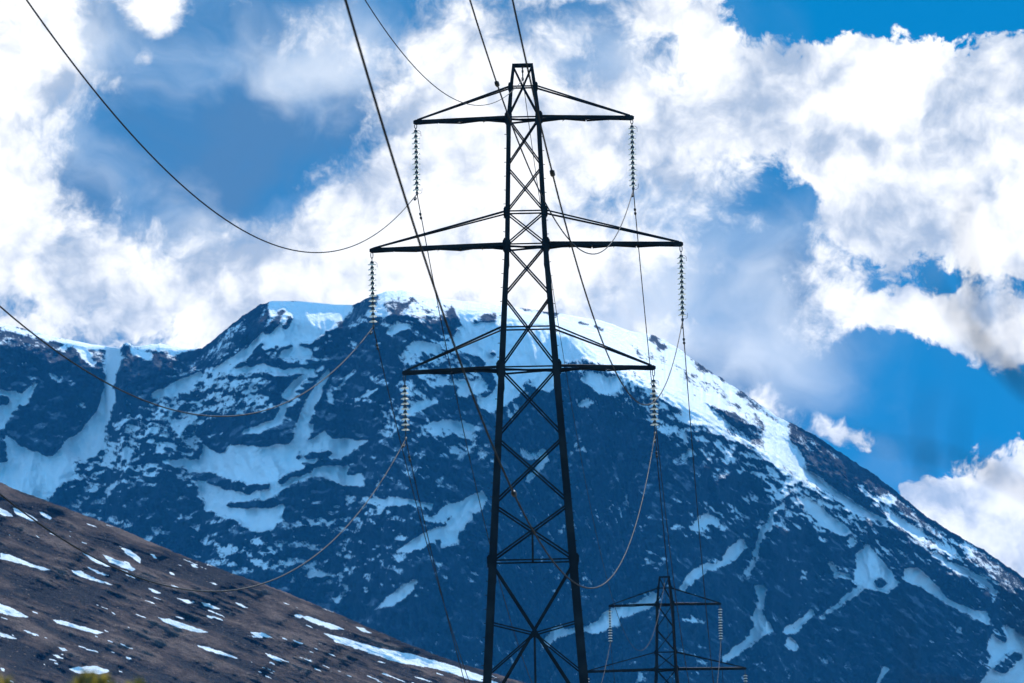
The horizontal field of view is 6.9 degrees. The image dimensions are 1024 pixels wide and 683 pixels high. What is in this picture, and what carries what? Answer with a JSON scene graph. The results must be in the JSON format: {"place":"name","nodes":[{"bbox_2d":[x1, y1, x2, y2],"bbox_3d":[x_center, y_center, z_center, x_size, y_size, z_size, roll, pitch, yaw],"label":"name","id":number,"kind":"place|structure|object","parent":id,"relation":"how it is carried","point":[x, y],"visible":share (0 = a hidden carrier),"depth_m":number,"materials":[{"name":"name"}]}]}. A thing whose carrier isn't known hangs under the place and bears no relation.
{"place":"outdoors","nodes":[
{"label":"outdoors","id":0,"kind":"place"},
{"bbox_2d":[0,482,523,682],"bbox_3d":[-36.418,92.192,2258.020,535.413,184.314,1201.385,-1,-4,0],"label":"hill","id":1,"kind":"structure","parent":0,"point":[67,611],"depth_m":1942.69,"materials":[{"name":"brown soil"}]},
{"bbox_2d":[0,290,1023,682],"bbox_3d":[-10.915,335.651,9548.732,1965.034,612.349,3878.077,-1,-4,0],"label":"mountain","id":2,"kind":"structure","parent":0,"point":[818,558],"depth_m":7970.33,"materials":[{"name":"blue stone"}]},
{"bbox_2d":[0,0,1023,577],"label":"sky","id":3,"kind":"structure","parent":0,"point":[807,160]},
{"bbox_3d":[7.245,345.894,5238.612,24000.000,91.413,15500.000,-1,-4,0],"label":"ground","id":4,"kind":"structure","parent":0,"visible":0},
{"bbox_2d":[0,672,15,682],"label":"gorse bush","id":5,"kind":"object","parent":4,"relation":"on","point":[6,680],"visible":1,"depth_m":29.13,"materials":[{"name":"green plant"}]},
{"bbox_2d":[67,667,117,682],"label":"gorse bush","id":6,"kind":"object","parent":4,"relation":"on","point":[90,677],"visible":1,"depth_m":29.91,"materials":[{"name":"green plant"}]},
{"bbox_2d":[126,675,144,682],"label":"gorse bush","id":7,"kind":"object","parent":4,"relation":"on","point":[139,681],"visible":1,"depth_m":32.26,"materials":[{"name":"green plant"}]},
{"bbox_2d":[369,63,682,682],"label":"pylon","id":8,"kind":"object","parent":4,"relation":"on","point":[545,247],"visible":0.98,"depth_m":256.16,"materials":[{"name":"metal"}]},
{"bbox_2d":[368,253,378,328],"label":"insulator string","id":9,"kind":"object","parent":8,"relation":"hanging from","point":[372,300],"visible":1,"depth_m":256.55,"materials":[{"name":"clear glass"}]},
{"bbox_2d":[0,306,469,682],"bbox_3d":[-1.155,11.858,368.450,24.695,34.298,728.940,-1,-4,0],"label":"power line","id":10,"kind":"object","parent":9,"relation":"hanging from","point":[370,332],"visible":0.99,"depth_m":212.58,"materials":[{"name":"metal"}]},
{"bbox_2d":[401,375,410,440],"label":"insulator string","id":11,"kind":"object","parent":8,"relation":"hanging from","point":[405,408],"visible":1,"depth_m":256.33,"materials":[{"name":"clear glass"}]},
{"bbox_2d":[0,439,464,682],"bbox_3d":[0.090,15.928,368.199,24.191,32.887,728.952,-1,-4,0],"label":"power line","id":12,"kind":"object","parent":11,"relation":"hanging from","point":[40,524],"visible":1,"depth_m":190.44,"materials":[{"name":"metal"}]},
{"bbox_2d":[412,124,420,195],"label":"insulator string","id":13,"kind":"object","parent":8,"relation":"hanging from","point":[416,163],"visible":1,"depth_m":256.80,"materials":[{"name":"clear glass"}]},
{"bbox_2d":[26,0,614,682],"bbox_3d":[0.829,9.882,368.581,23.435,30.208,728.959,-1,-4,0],"label":"power line","id":14,"kind":"object","parent":13,"relation":"hanging from","point":[292,250],"visible":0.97,"depth_m":184.40,"materials":[{"name":"metal"}]},
{"bbox_2d":[365,0,672,682],"bbox_3d":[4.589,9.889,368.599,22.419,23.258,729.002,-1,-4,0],"label":"earth wire","id":15,"kind":"object","parent":8,"relation":"hanging from","point":[551,281],"visible":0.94,"depth_m":271.24,"materials":[{"name":"black metal"}]},
{"bbox_2d":[512,0,713,682],"bbox_3d":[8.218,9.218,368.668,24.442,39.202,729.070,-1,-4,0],"label":"power line","id":16,"kind":"object","parent":8,"relation":"attached to","point":[552,172],"visible":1,"depth_m":155.90,"materials":[{"name":"metal"}]},
{"bbox_2d":[628,120,638,190],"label":"insulator string","id":17,"kind":"object","parent":8,"relation":"hanging from","point":[632,159],"visible":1,"depth_m":256.80,"materials":[{"name":"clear glass"}]},
{"bbox_2d":[469,0,722,682],"bbox_3d":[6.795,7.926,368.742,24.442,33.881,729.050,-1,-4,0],"label":"power line","id":18,"kind":"object","parent":17,"relation":"hanging from","point":[496,83],"visible":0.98,"depth_m":225.28,"materials":[{"name":"metal"}]},
{"bbox_2d":[650,370,658,434],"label":"insulator string","id":19,"kind":"object","parent":8,"relation":"hanging from","point":[654,408],"visible":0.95,"depth_m":256.33,"materials":[{"name":"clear glass"}]},
{"bbox_2d":[344,0,678,682],"bbox_3d":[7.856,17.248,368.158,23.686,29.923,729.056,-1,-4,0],"label":"power line","id":20,"kind":"object","parent":19,"relation":"hanging from","point":[513,493],"visible":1,"depth_m":111.00,"materials":[{"name":"metal"}]},
{"bbox_2d":[677,246,687,320],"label":"insulator string","id":21,"kind":"object","parent":8,"relation":"hanging from","point":[681,288],"visible":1,"depth_m":256.56,"materials":[{"name":"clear glass"}]},
{"bbox_2d":[587,576,745,682],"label":"pylon","id":22,"kind":"object","parent":4,"relation":"on","point":[656,669],"visible":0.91,"depth_m":502.57,"materials":[{"name":"metal"}]},
{"bbox_2d":[608,609,612,642],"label":"insulator string","id":23,"kind":"object","parent":22,"relation":"hanging from","point":[610,627],"visible":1,"depth_m":502.83,"materials":[{"name":"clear glass"}]},
{"bbox_2d":[718,605,722,640],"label":"insulator string","id":24,"kind":"object","parent":22,"relation":"hanging from","point":[720,622],"visible":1,"depth_m":502.92,"materials":[{"name":"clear glass"}]},
{"bbox_2d":[845,190,1023,682],"bbox_3d":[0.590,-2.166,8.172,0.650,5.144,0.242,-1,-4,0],"label":"bare tree","id":25,"kind":"object","parent":4,"relation":"on","point":[1012,376],"visible":1,"depth_m":8.01,"materials":[{"name":"grey plant"}]}
]}

